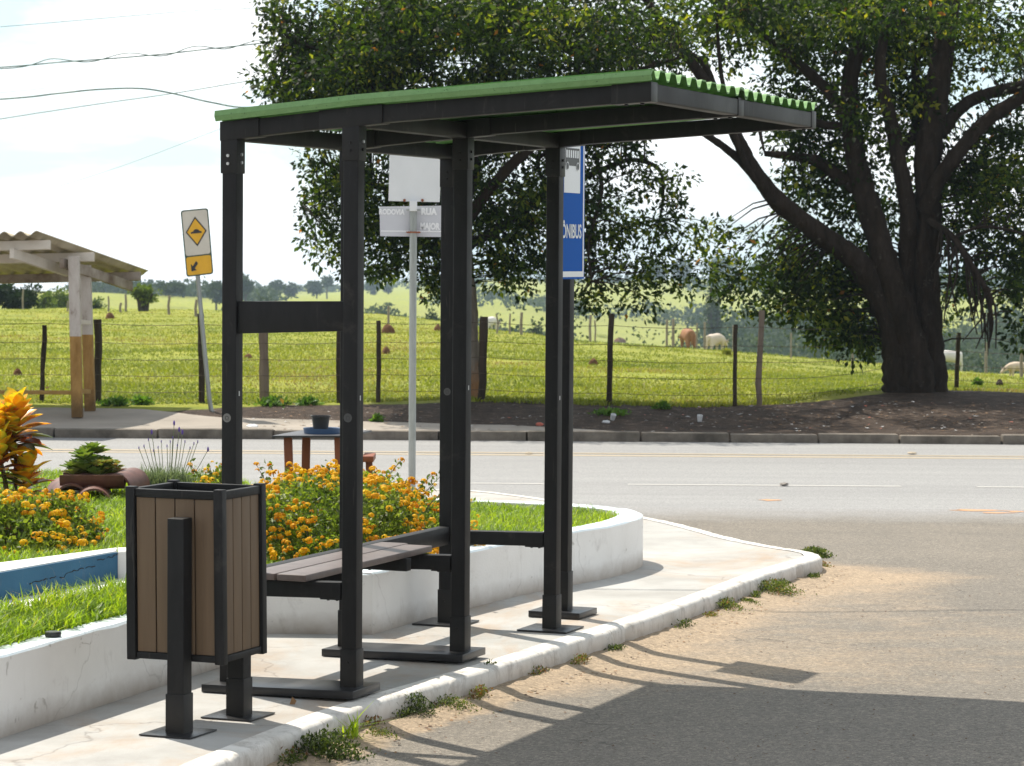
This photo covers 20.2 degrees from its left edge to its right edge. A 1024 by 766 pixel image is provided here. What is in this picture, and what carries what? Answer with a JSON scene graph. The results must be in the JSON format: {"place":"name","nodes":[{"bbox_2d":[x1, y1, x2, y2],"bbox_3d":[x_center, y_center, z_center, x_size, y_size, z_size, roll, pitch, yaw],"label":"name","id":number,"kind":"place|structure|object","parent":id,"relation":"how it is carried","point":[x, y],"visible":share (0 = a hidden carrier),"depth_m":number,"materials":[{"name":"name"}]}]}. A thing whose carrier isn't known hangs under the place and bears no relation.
{"place":"outdoors","nodes":[
{"label":"outdoors","id":0,"kind":"place"},
{"bbox_2d":[1,129,218,202],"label":"power line","id":1,"kind":"object","parent":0,"point":[111,169],"visible":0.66,"depth_m":52.48,"materials":[{"name":"teal"}]},
{"bbox_2d":[1,64,264,92],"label":"power line","id":2,"kind":"object","parent":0,"point":[130,78],"visible":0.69,"depth_m":57.27,"materials":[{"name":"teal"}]},
{"bbox_2d":[1,76,272,118],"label":"power line","id":3,"kind":"object","parent":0,"point":[127,99],"visible":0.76,"depth_m":47.36,"materials":[{"name":"teal"}]},
{"bbox_2d":[1,0,334,26],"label":"power line","id":4,"kind":"object","parent":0,"point":[137,15],"visible":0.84,"depth_m":49.21,"materials":[{"name":"teal"}]},
{"bbox_2d":[0,77,442,107],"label":"power line","id":5,"kind":"object","parent":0,"point":[126,88],"visible":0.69,"depth_m":45.84,"materials":[{"name":"teal"}]},
{"bbox_2d":[0,1,583,68],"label":"power line","id":6,"kind":"object","parent":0,"point":[142,55],"visible":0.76,"depth_m":47.63,"materials":[{"name":"teal"}]},
{"bbox_2d":[21,407,605,431],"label":"pavement","id":7,"kind":"structure","parent":0,"point":[56,417],"depth_m":31.60,"materials":[{"name":"concrete"}]},
{"bbox_2d":[0,231,147,417],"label":"old bus shelter","id":8,"kind":"object","parent":7,"relation":"on","point":[37,257],"visible":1,"depth_m":32.14,"materials":[{"name":"wood"}]},
{"bbox_2d":[252,400,1018,431],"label":"ground litter","id":9,"kind":"object","parent":7,"relation":"on","point":[731,411],"visible":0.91,"depth_m":32.40,"materials":[{"name":"grey"}]},
{"bbox_2d":[0,490,802,765],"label":"sidewalk","id":10,"kind":"structure","parent":0,"point":[678,562],"depth_m":12.90,"materials":[{"name":"concrete"}]},
{"bbox_2d":[0,614,219,737],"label":"garden bed","id":11,"kind":"object","parent":10,"relation":"on","point":[69,672],"visible":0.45,"depth_m":11.32,"materials":[{"name":"white paint"}]},
{"bbox_2d":[45,630,60,637],"bbox_3d":[-1.799,0.984,11.292,0.064,0.020,0.064,0,3,0],"label":"bottle cap","id":12,"kind":"object","parent":11,"relation":"on","point":[53,633],"visible":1,"depth_m":11.27,"materials":[{"name":"black plastic"}]},
{"label":"garden soil","id":13,"kind":"structure","parent":11,"relation":"in","visible":0},
{"bbox_2d":[0,572,126,646],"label":"long grass","id":14,"kind":"structure","parent":13,"relation":"on","point":[20,621],"depth_m":11.83,"materials":[{"name":"plant"}]},
{"bbox_2d":[125,479,274,738],"bbox_3d":[-1.216,0.854,11.121,0.422,0.926,0.673,1,3,21],"label":"litter bin","id":15,"kind":"object","parent":10,"relation":"on","point":[196,582],"visible":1,"depth_m":10.97,"materials":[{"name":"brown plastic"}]},
{"bbox_2d":[0,498,642,634],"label":"garden bed","id":16,"kind":"object","parent":10,"relation":"on","point":[610,547],"visible":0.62,"depth_m":14.22,"materials":[{"name":"white paint"}]},
{"bbox_2d":[0,467,618,563],"bbox_3d":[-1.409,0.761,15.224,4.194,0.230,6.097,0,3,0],"label":"lawn","id":17,"kind":"structure","parent":16,"relation":"in","point":[115,505],"depth_m":16.24,"materials":[{"name":"green plant"}]},
{"bbox_2d":[0,386,54,493],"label":"croton shrub","id":18,"kind":"object","parent":17,"relation":"on","point":[16,412],"visible":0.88,"depth_m":14.31,"materials":[{"name":"yellow plant"}]},
{"bbox_2d":[0,486,108,557],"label":"lantana bush","id":19,"kind":"object","parent":17,"relation":"on","point":[37,514],"visible":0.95,"depth_m":13.64,"materials":[{"name":"orange plant"}]},
{"bbox_2d":[47,441,149,500],"bbox_3d":[-2.392,0.510,16.484,0.596,0.338,0.615,0,3,0],"label":"tile planter","id":20,"kind":"object","parent":17,"relation":"on","point":[88,470],"visible":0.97,"depth_m":16.41,"materials":[{"name":"ceramic"}]},
{"bbox_2d":[137,421,211,484],"bbox_3d":[-2.015,0.433,16.825,0.574,0.431,0.520,1,3,19],"label":"lavender","id":21,"kind":"object","parent":17,"relation":"on","point":[160,476],"visible":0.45,"depth_m":16.81,"materials":[{"name":"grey plant"}]},
{"bbox_2d":[187,457,243,483],"bbox_3d":[-1.672,0.598,16.262,0.345,0.346,0.363,0,3,0],"label":"lantana bush","id":22,"kind":"object","parent":17,"relation":"on","point":[217,473],"visible":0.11,"depth_m":16.23,"materials":[{"name":"green plant"}]},
{"bbox_2d":[272,430,371,499],"bbox_3d":[-1.136,0.542,17.272,0.412,0.486,0.692,1,3,13],"label":"garden table","id":23,"kind":"object","parent":17,"relation":"on","point":[288,445],"visible":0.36,"depth_m":17.08,"materials":[{"name":"red paint"}]},
{"bbox_2d":[303,427,339,433],"bbox_3d":[-1.136,0.284,17.210,0.224,0.032,0.224,0,3,0],"label":"saucer","id":24,"kind":"object","parent":23,"relation":"on","point":[329,430],"visible":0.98,"depth_m":17.12,"materials":[{"name":"blue plastic"}]},
{"bbox_2d":[311,415,330,428],"bbox_3d":[-1.143,0.243,17.209,0.120,0.097,0.119,0,3,0],"label":"flower pot","id":25,"kind":"object","parent":24,"relation":"on","point":[320,421],"visible":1,"depth_m":17.17,"materials":[{"name":"black plastic"}]},
{"bbox_2d":[200,457,485,562],"bbox_3d":[-1.002,0.671,15.088,1.724,0.540,1.913,0,3,-19],"label":"lantana bush","id":26,"kind":"object","parent":17,"relation":"on","point":[412,510],"visible":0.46,"depth_m":14.71,"materials":[{"name":"orange plant"}]},
{"bbox_2d":[363,453,375,472],"bbox_3d":[-0.897,0.607,17.245,0.152,0.360,0.300,0,3,0],"label":"garden stool","id":27,"kind":"object","parent":17,"relation":"on","point":[369,458],"visible":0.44,"depth_m":17.14,"materials":[{"name":"red paint"}]},
{"bbox_2d":[379,155,440,489],"bbox_3d":[-0.665,-0.433,21.605,0.676,2.672,0.100,0,3,0],"label":"street name sign","id":28,"kind":"object","parent":10,"relation":"on","point":[413,180],"visible":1,"depth_m":21.57,"materials":[{"name":"white metal"}]},
{"bbox_2d":[179,489,822,765],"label":"kerb","id":29,"kind":"structure","parent":10,"relation":"on","point":[262,748],"depth_m":12.94,"materials":[{"name":"concrete"}]},
{"bbox_2d":[201,69,816,699],"bbox_3d":[0.061,-0.021,12.755,1.983,2.546,2.606,1,3,21],"label":"bus shelter","id":30,"kind":"object","parent":10,"relation":"on","point":[455,129],"visible":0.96,"depth_m":12.43,"materials":[{"name":"black metal"}]},
{"bbox_2d":[528,146,596,619],"bbox_3d":[0.248,-0.102,14.456,0.274,2.560,0.375,1,3,21],"label":"bus stop sign","id":31,"kind":"object","parent":10,"relation":"on","point":[573,221],"visible":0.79,"depth_m":14.48,"materials":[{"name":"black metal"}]},
{"bbox_2d":[0,279,1023,442],"bbox_3d":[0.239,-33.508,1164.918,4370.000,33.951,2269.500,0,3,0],"label":"ground","id":32,"kind":"structure","parent":0,"point":[726,419],"depth_m":35.76,"materials":[{"name":"plant"}]},
{"bbox_2d":[0,283,45,308],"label":"dark thicket","id":33,"kind":"object","parent":32,"relation":"on","point":[10,296],"visible":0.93,"depth_m":95.53,"materials":[{"name":"green"}]},
{"bbox_2d":[32,290,58,308],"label":"roadside bush","id":34,"kind":"object","parent":32,"relation":"on","point":[47,299],"visible":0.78,"depth_m":119.83,"materials":[{"name":"green plant"}]},
{"bbox_2d":[50,285,68,307],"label":"roadside bush","id":35,"kind":"object","parent":32,"relation":"on","point":[63,298],"visible":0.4,"depth_m":134.77,"materials":[{"name":"green plant"}]},
{"bbox_2d":[92,295,107,308],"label":"roadside bush","id":36,"kind":"object","parent":32,"relation":"on","point":[97,303],"visible":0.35,"depth_m":139.91,"materials":[{"name":"green plant"}]},
{"bbox_2d":[105,312,114,318],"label":"termite mound","id":37,"kind":"object","parent":32,"relation":"on","point":[109,315],"visible":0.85,"depth_m":76.80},
{"bbox_2d":[96,394,130,406],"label":"weed","id":38,"kind":"object","parent":32,"relation":"on","point":[111,401],"visible":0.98,"depth_m":33.26,"materials":[{"name":"green plant"}]},
{"bbox_2d":[124,394,159,404],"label":"weed","id":39,"kind":"object","parent":32,"relation":"on","point":[142,400],"visible":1,"depth_m":33.43,"materials":[{"name":"green plant"}]},
{"bbox_2d":[127,283,162,310],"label":"leafy shrub","id":40,"kind":"object","parent":32,"relation":"on","point":[143,295],"visible":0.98,"depth_m":85.91,"materials":[{"name":"green plant"}]},
{"bbox_2d":[152,280,186,295],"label":"tree","id":41,"kind":"object","parent":32,"relation":"on","point":[169,288],"visible":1,"depth_m":428.93,"materials":[{"name":"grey plant"}]},
{"bbox_2d":[181,208,213,411],"bbox_3d":[-3.513,-0.767,32.686,0.492,2.429,0.078,0,3,0],"label":"warning sign","id":42,"kind":"object","parent":32,"relation":"on","point":[197,242],"visible":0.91,"depth_m":32.63,"materials":[{"name":"yellow"}]},
{"bbox_2d":[203,280,221,309],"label":"tree","id":43,"kind":"object","parent":32,"relation":"on","point":[214,290],"visible":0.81,"depth_m":419.40,"materials":[{"name":"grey plant"}]},
{"bbox_2d":[243,273,255,300],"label":"tree","id":44,"kind":"object","parent":32,"relation":"on","point":[248,285],"visible":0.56,"depth_m":518.77,"materials":[{"name":"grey plant"}]},
{"bbox_2d":[256,293,272,300],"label":"tree","id":45,"kind":"object","parent":32,"relation":"on","point":[262,298],"visible":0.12,"depth_m":329.67,"materials":[{"name":"green plant"}]},
{"bbox_2d":[247,395,293,407],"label":"weed","id":46,"kind":"object","parent":32,"relation":"on","point":[270,400],"visible":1,"depth_m":33.36,"materials":[{"name":"green plant"}]},
{"bbox_2d":[267,279,286,292],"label":"tree","id":47,"kind":"object","parent":32,"relation":"on","point":[274,284],"visible":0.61,"depth_m":698.92,"materials":[{"name":"green plant"}]},
{"bbox_2d":[282,281,300,298],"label":"tree","id":48,"kind":"object","parent":32,"relation":"on","point":[293,291],"visible":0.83,"depth_m":699.24,"materials":[{"name":"green plant"}]},
{"bbox_2d":[294,394,324,405],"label":"weed","id":49,"kind":"object","parent":32,"relation":"on","point":[307,401],"visible":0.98,"depth_m":33.44,"materials":[{"name":"green plant"}]},
{"bbox_2d":[303,280,325,298],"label":"tree","id":50,"kind":"object","parent":32,"relation":"on","point":[315,287],"visible":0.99,"depth_m":698.74,"materials":[{"name":"green plant"}]},
{"bbox_2d":[320,274,334,298],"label":"tree","id":51,"kind":"object","parent":32,"relation":"on","point":[329,282],"visible":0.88,"depth_m":719.13,"materials":[{"name":"green plant"}]},
{"bbox_2d":[364,282,380,294],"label":"tree","id":52,"kind":"object","parent":32,"relation":"on","point":[371,288],"visible":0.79,"depth_m":898.74,"materials":[{"name":"green plant"}]},
{"bbox_2d":[368,412,384,421],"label":"weed","id":53,"kind":"object","parent":32,"relation":"on","point":[376,417],"visible":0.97,"depth_m":31.79,"materials":[{"name":"green plant"}]},
{"bbox_2d":[381,324,394,333],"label":"termite mound","id":54,"kind":"object","parent":32,"relation":"on","point":[388,328],"visible":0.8,"depth_m":63.09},
{"bbox_2d":[382,284,394,293],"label":"tree","id":55,"kind":"object","parent":32,"relation":"on","point":[387,288],"visible":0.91,"depth_m":898.83,"materials":[{"name":"green plant"}]},
{"bbox_2d":[423,307,439,320],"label":"tree","id":56,"kind":"object","parent":32,"relation":"on","point":[432,315],"visible":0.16,"depth_m":170.00,"materials":[{"name":"green plant"}]},
{"bbox_2d":[221,283,732,339],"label":"field hedge","id":57,"kind":"object","parent":32,"relation":"on","point":[539,301],"visible":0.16,"depth_m":653.28,"materials":[{"name":"plant"}]},
{"bbox_2d":[236,0,727,397],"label":"leafy tree","id":58,"kind":"object","parent":32,"relation":"on","point":[372,51],"visible":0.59,"depth_m":33.76,"materials":[{"name":"green plant"}]},
{"bbox_2d":[488,316,500,329],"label":"cow","id":59,"kind":"object","parent":32,"relation":"on","point":[492,319],"visible":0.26,"depth_m":138.96},
{"bbox_2d":[0,310,1023,405],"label":"wire fence","id":60,"kind":"object","parent":32,"relation":"on","point":[263,343],"visible":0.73,"depth_m":33.74,"materials":[{"name":"brown"}]},
{"bbox_2d":[19,427,1023,444],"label":"kerb","id":61,"kind":"structure","parent":32,"relation":"on","point":[539,435],"depth_m":30.40,"materials":[{"name":"concrete"}]},
{"bbox_2d":[22,289,1023,376],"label":"distant fence","id":62,"kind":"object","parent":32,"relation":"on","point":[673,334],"visible":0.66,"depth_m":85.39,"materials":[{"name":"wood"}]},
{"bbox_2d":[47,260,1021,300],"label":"ridge wood","id":63,"kind":"object","parent":32,"relation":"on","point":[100,287],"visible":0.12,"depth_m":622.11,"materials":[{"name":"plant"}]},
{"bbox_2d":[529,316,542,335],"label":"tree","id":64,"kind":"object","parent":32,"relation":"on","point":[535,330],"visible":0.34,"depth_m":210.04,"materials":[{"name":"green plant"}]},
{"bbox_2d":[586,406,631,415],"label":"weed","id":65,"kind":"object","parent":32,"relation":"on","point":[608,411],"visible":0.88,"depth_m":32.62,"materials":[{"name":"green plant"}]},
{"bbox_2d":[614,337,625,342],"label":"cow","id":66,"kind":"object","parent":32,"relation":"on","point":[622,340],"visible":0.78,"depth_m":515.40},
{"bbox_2d":[644,264,667,280],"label":"tree","id":67,"kind":"object","parent":32,"relation":"on","point":[660,274],"visible":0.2,"depth_m":1147.41,"materials":[{"name":"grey plant"}]},
{"bbox_2d":[650,399,670,409],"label":"weed","id":68,"kind":"object","parent":32,"relation":"on","point":[662,404],"visible":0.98,"depth_m":33.27,"materials":[{"name":"green plant"}]},
{"bbox_2d":[670,257,691,281],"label":"tree","id":69,"kind":"object","parent":32,"relation":"on","point":[680,265],"visible":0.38,"depth_m":1147.57,"materials":[{"name":"green plant"}]},
{"bbox_2d":[678,329,695,347],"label":"cow","id":70,"kind":"object","parent":32,"relation":"on","point":[687,336],"visible":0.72,"depth_m":95.59},
{"bbox_2d":[702,278,724,349],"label":"tree","id":71,"kind":"object","parent":32,"relation":"on","point":[713,317],"visible":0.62,"depth_m":359.54,"materials":[{"name":"green plant"}]},
{"bbox_2d":[706,333,728,349],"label":"cow","id":72,"kind":"object","parent":32,"relation":"on","point":[716,339],"visible":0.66,"depth_m":106.79},
{"bbox_2d":[704,255,742,284],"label":"tree","id":73,"kind":"object","parent":32,"relation":"on","point":[715,260],"visible":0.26,"depth_m":1147.41,"materials":[{"name":"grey plant"}]},
{"bbox_2d":[722,346,732,355],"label":"grass tussock","id":74,"kind":"object","parent":32,"relation":"on","point":[726,350],"depth_m":59.82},
{"bbox_2d":[497,295,1023,373],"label":"valley wood","id":75,"kind":"object","parent":32,"relation":"on","point":[747,339],"visible":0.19,"depth_m":393.08,"materials":[{"name":"plant"}]},
{"bbox_2d":[602,0,1023,392],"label":"broad tree","id":76,"kind":"object","parent":32,"relation":"on","point":[900,290],"visible":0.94,"depth_m":35.60,"materials":[{"name":"green plant"}]},
{"bbox_2d":[944,350,962,370],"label":"cow","id":77,"kind":"object","parent":32,"relation":"on","point":[950,356],"visible":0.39,"depth_m":75.94},
{"bbox_2d":[971,376,984,385],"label":"weed","id":78,"kind":"object","parent":32,"relation":"on","point":[981,382],"visible":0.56,"depth_m":42.10,"materials":[{"name":"green plant"}]},
{"bbox_2d":[1000,362,1023,375],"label":"cow","id":79,"kind":"object","parent":32,"relation":"on","point":[1013,365],"visible":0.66,"depth_m":75.90},
{"bbox_2d":[0,307,1023,407],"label":"pasture grass","id":80,"kind":"structure","parent":0,"point":[842,380],"depth_m":43.65,"materials":[{"name":"plant"}]},
{"bbox_2d":[0,0,1023,290],"label":"sky","id":81,"kind":"structure","parent":0,"point":[130,213],"materials":[{"name":"white"}]},
{"bbox_2d":[4,437,1023,509],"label":"road","id":82,"kind":"structure","parent":0,"point":[935,483],"depth_m":26.53,"materials":[{"name":"asphalt"}]},
{"bbox_2d":[24,449,1023,458],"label":"yellow line","id":83,"kind":"object","parent":82,"relation":"on","point":[543,454],"visible":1,"depth_m":28.34,"materials":[{"name":"paint"}]},
{"bbox_2d":[395,482,1015,486],"bbox_3d":[-14.331,0.760,24.743,89.350,0.001,0.100,0,3,0],"label":"white line","id":84,"kind":"object","parent":82,"relation":"on","point":[725,484],"visible":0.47,"depth_m":24.75,"materials":[{"name":"paint"}]},
{"bbox_2d":[763,499,1023,512],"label":"paint mark","id":85,"kind":"object","parent":82,"relation":"on","point":[957,510],"visible":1,"depth_m":22.41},
{"bbox_2d":[266,507,1023,765],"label":"side street","id":86,"kind":"structure","parent":0,"point":[977,557],"depth_m":13.09,"materials":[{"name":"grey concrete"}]},
{"bbox_2d":[277,752,306,765],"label":"kerb weed","id":87,"kind":"object","parent":86,"relation":"on","point":[291,756],"visible":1,"depth_m":10.79,"materials":[{"name":"green plant"}]},
{"bbox_2d":[274,746,318,762],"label":"kerb weed","id":88,"kind":"object","parent":86,"relation":"on","point":[292,751],"visible":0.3,"depth_m":10.88,"materials":[{"name":"green plant"}]},
{"bbox_2d":[290,723,395,762],"bbox_3d":[-0.706,1.393,11.017,0.537,0.148,0.418,0,3,0],"label":"kerb weed","id":89,"kind":"object","parent":86,"relation":"on","point":[320,744],"visible":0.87,"depth_m":10.98,"materials":[{"name":"green plant"}]},
{"bbox_2d":[324,707,395,738],"bbox_3d":[-0.659,1.341,11.368,0.418,0.185,0.383,3,3,40],"label":"grass tuft","id":90,"kind":"object","parent":86,"relation":"on","point":[353,732],"visible":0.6,"depth_m":11.36,"materials":[{"name":"plant"}]},
{"bbox_2d":[360,714,384,727],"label":"kerb weed","id":91,"kind":"object","parent":86,"relation":"on","point":[374,719],"visible":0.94,"depth_m":11.62,"materials":[{"name":"green plant"}]},
{"bbox_2d":[367,726,403,739],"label":"kerb weed","id":92,"kind":"object","parent":86,"relation":"on","point":[378,731],"visible":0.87,"depth_m":11.49,"materials":[{"name":"green plant"}]},
{"bbox_2d":[392,706,417,718],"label":"kerb weed","id":93,"kind":"object","parent":86,"relation":"on","point":[408,710],"visible":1,"depth_m":11.88,"materials":[{"name":"green plant"}]},
{"bbox_2d":[401,691,442,717],"bbox_3d":[-0.420,1.349,11.992,0.302,0.144,0.269,2,3,23],"label":"kerb weed","id":94,"kind":"object","parent":86,"relation":"on","point":[418,704],"visible":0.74,"depth_m":11.96,"materials":[{"name":"green plant"}]},
{"bbox_2d":[432,693,493,713],"bbox_3d":[-0.285,1.365,12.189,0.336,0.092,0.347,-1,3,-33],"label":"kerb weed","id":95,"kind":"object","parent":86,"relation":"on","point":[454,699],"visible":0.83,"depth_m":12.16,"materials":[{"name":"green plant"}]},
{"bbox_2d":[469,683,492,698],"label":"kerb weed","id":96,"kind":"object","parent":86,"relation":"on","point":[478,692],"visible":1,"depth_m":12.44,"materials":[{"name":"green plant"}]},
{"bbox_2d":[528,665,549,675],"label":"kerb weed","id":97,"kind":"object","parent":86,"relation":"on","point":[540,670],"visible":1,"depth_m":13.11,"materials":[{"name":"green plant"}]},
{"bbox_2d":[570,653,591,664],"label":"kerb weed","id":98,"kind":"object","parent":86,"relation":"on","point":[582,657],"visible":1,"depth_m":13.49,"materials":[{"name":"green plant"}]},
{"bbox_2d":[603,643,627,650],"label":"kerb weed","id":99,"kind":"object","parent":86,"relation":"on","point":[615,647],"visible":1,"depth_m":13.92,"materials":[{"name":"green plant"}]},
{"bbox_2d":[325,562,1021,762],"bbox_3d":[0.809,1.381,12.013,2.713,0.037,13.897,1,3,15],"label":"gutter debris","id":100,"kind":"object","parent":86,"relation":"on","point":[695,681],"visible":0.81,"depth_m":12.66,"materials":[{"name":"grey"}]},
{"bbox_2d":[671,618,697,628],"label":"kerb weed","id":101,"kind":"object","parent":86,"relation":"on","point":[680,625],"visible":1,"depth_m":14.84,"materials":[{"name":"green plant"}]},
{"bbox_2d":[701,611,718,617],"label":"kerb weed","id":102,"kind":"object","parent":86,"relation":"on","point":[711,613],"visible":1,"depth_m":15.27,"materials":[{"name":"green plant"}]},
{"bbox_2d":[715,596,752,613],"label":"kerb weed","id":103,"kind":"object","parent":86,"relation":"on","point":[723,601],"visible":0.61,"depth_m":15.59,"materials":[{"name":"green plant"}]},
{"bbox_2d":[737,597,762,605],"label":"kerb weed","id":104,"kind":"object","parent":86,"relation":"on","point":[746,599],"visible":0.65,"depth_m":15.92,"materials":[{"name":"green plant"}]},
{"bbox_2d":[750,590,761,597],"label":"kerb weed","id":105,"kind":"object","parent":86,"relation":"on","point":[756,593],"visible":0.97,"depth_m":16.14,"materials":[{"name":"green plant"}]},
{"bbox_2d":[758,577,816,596],"bbox_3d":[1.483,1.175,16.429,0.455,0.127,0.391,-1,3,-35],"label":"kerb weed","id":106,"kind":"object","parent":86,"relation":"on","point":[774,584],"visible":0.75,"depth_m":16.39,"materials":[{"name":"green plant"}]},
{"bbox_2d":[804,572,822,578],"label":"kerb weed","id":107,"kind":"object","parent":86,"relation":"on","point":[815,575],"visible":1,"depth_m":17.15,"materials":[{"name":"green plant"}]},
{"bbox_2d":[802,545,836,558],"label":"kerb weed","id":108,"kind":"object","parent":86,"relation":"on","point":[819,551],"visible":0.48,"depth_m":18.49,"materials":[{"name":"green plant"}]},
{"bbox_2d":[673,54,1018,72],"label":"power line","id":109,"kind":"object","parent":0,"point":[840,64],"visible":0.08,"depth_m":43.39,"materials":[{"name":"black"}]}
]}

